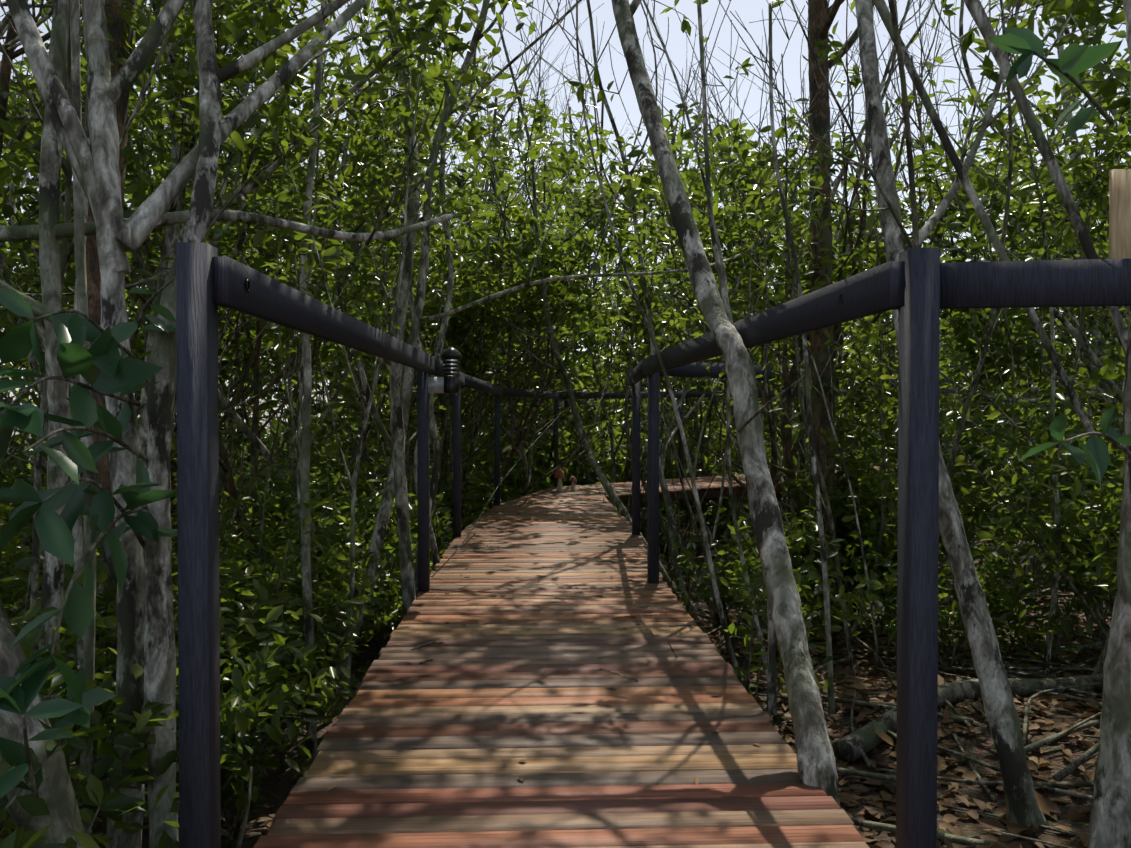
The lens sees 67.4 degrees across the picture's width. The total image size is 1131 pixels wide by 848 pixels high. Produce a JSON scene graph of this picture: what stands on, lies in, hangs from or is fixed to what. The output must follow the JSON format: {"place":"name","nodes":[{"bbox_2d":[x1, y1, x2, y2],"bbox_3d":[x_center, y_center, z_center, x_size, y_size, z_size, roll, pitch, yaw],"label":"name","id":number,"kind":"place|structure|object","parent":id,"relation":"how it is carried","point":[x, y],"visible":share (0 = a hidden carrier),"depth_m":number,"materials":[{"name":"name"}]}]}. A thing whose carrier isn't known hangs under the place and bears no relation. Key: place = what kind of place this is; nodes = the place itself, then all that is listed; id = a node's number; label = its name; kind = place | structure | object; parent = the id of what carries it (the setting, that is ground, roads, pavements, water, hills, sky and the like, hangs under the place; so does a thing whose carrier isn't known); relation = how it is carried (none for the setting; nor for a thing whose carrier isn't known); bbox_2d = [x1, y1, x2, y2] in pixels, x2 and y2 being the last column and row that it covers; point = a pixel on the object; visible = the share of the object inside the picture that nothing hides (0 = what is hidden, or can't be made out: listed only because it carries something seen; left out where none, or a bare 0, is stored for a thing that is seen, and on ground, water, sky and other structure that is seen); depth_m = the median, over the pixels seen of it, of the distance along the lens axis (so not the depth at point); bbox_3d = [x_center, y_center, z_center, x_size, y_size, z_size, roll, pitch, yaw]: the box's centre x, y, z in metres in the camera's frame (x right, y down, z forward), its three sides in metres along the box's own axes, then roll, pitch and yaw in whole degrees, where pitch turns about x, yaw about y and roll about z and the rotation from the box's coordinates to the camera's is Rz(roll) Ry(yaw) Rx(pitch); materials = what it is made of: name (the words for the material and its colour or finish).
{"place":"outdoors","nodes":[
{"label":"outdoors","id":0,"kind":"place"},
{"bbox_2d":[0,435,1116,847],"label":"ground","id":1,"kind":"structure","parent":0,"point":[278,785],"depth_m":4.65,"materials":[{"name":"brown soil"}]},
{"bbox_2d":[0,0,1117,797],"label":"brown trunks","id":2,"kind":"object","parent":1,"relation":"on","point":[820,18],"visible":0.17,"depth_m":8.20,"materials":[{"name":"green plant"}]},
{"bbox_2d":[0,0,1130,847],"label":"foliage","id":3,"kind":"object","parent":1,"relation":"on","point":[242,706],"visible":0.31,"depth_m":7.18,"materials":[{"name":"green plant"}]},
{"bbox_2d":[0,0,1130,847],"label":"tree trunks","id":4,"kind":"object","parent":1,"relation":"on","point":[146,634],"visible":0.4,"depth_m":3.62,"materials":[{"name":"grey plant"}]},
{"bbox_2d":[0,27,1130,809],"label":"foliage","id":5,"kind":"object","parent":4,"relation":"on","point":[102,365],"visible":0.92,"depth_m":2.27,"materials":[{"name":"green plant"}]},
{"bbox_2d":[1109,169,1130,258],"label":"pine board sign","id":6,"kind":"object","parent":4,"relation":"on","point":[1119,213],"visible":0.67,"depth_m":2.58,"materials":[{"name":"beige wood"}]},
{"bbox_2d":[0,0,1130,847],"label":"branches","id":7,"kind":"object","parent":1,"relation":"on","point":[270,460],"visible":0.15,"depth_m":7.46,"materials":[{"name":"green plant"}]},
{"bbox_2d":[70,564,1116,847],"bbox_3d":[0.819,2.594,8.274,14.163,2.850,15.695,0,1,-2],"label":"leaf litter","id":8,"kind":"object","parent":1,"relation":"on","point":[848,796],"visible":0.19,"depth_m":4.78,"materials":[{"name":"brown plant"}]},
{"bbox_2d":[410,506,1109,847],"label":"fallen sticks","id":9,"kind":"object","parent":1,"relation":"on","point":[854,745],"visible":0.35,"depth_m":4.97,"materials":[{"name":"brown wood"}]},
{"bbox_2d":[536,477,1123,553],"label":"deck bearers","id":10,"kind":"object","parent":1,"relation":"on","point":[715,493],"depth_m":15.19,"materials":[{"name":"brown wood"}]},
{"bbox_2d":[253,457,1014,847],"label":"deck boards","id":11,"kind":"object","parent":10,"relation":"on","point":[415,753],"visible":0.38,"depth_m":3.62,"materials":[{"name":"brown wood"}]},
{"bbox_2d":[326,499,760,791],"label":"deck leaf litter","id":12,"kind":"object","parent":11,"relation":"on","point":[696,780],"visible":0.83,"depth_m":4.91,"materials":[{"name":"brown plant"}]},
{"bbox_2d":[555,469,574,491],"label":"mushroom stems","id":13,"kind":"object","parent":11,"relation":"on","point":[559,487],"visible":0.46,"depth_m":14.81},
{"bbox_2d":[555,469,576,481],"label":"mushroom caps","id":14,"kind":"object","parent":13,"relation":"on","point":[559,473],"visible":0.98,"depth_m":14.79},
{"bbox_2d":[176,242,1130,847],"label":"posts and rails","id":15,"kind":"object","parent":11,"relation":"on","point":[918,288],"visible":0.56,"depth_m":2.35,"materials":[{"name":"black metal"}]},
{"bbox_2d":[428,377,563,406],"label":"solar lamp plates","id":16,"kind":"object","parent":15,"relation":"attached to","point":[435,384],"visible":0.96,"depth_m":6.32,"materials":[{"name":"silver metal"}]},
{"bbox_2d":[441,347,569,406],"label":"solar lamps","id":17,"kind":"object","parent":15,"relation":"attached to","point":[451,384],"visible":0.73,"depth_m":6.35,"materials":[{"name":"black plastic"}]},
{"bbox_2d":[445,359,457,375],"bbox_3d":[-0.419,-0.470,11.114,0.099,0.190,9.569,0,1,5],"label":"solar lamp lens","id":18,"kind":"object","parent":17,"relation":"attached to","point":[451,367],"visible":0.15,"depth_m":6.36,"materials":[{"name":"white plastic"}]},
{"bbox_2d":[244,279,842,304],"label":"eye hooks","id":19,"kind":"object","parent":15,"relation":"attached to","point":[246,282],"visible":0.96,"depth_m":2.43,"materials":[{"name":"black metal"}]},
{"bbox_2d":[627,478,1112,556],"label":"boardwalk support posts","id":20,"kind":"object","parent":1,"relation":"on","point":[778,495],"depth_m":17.03,"materials":[{"name":"brown wood"}]},
{"bbox_2d":[0,0,1130,434],"label":"sky","id":21,"kind":"structure","parent":0,"point":[678,47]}
]}

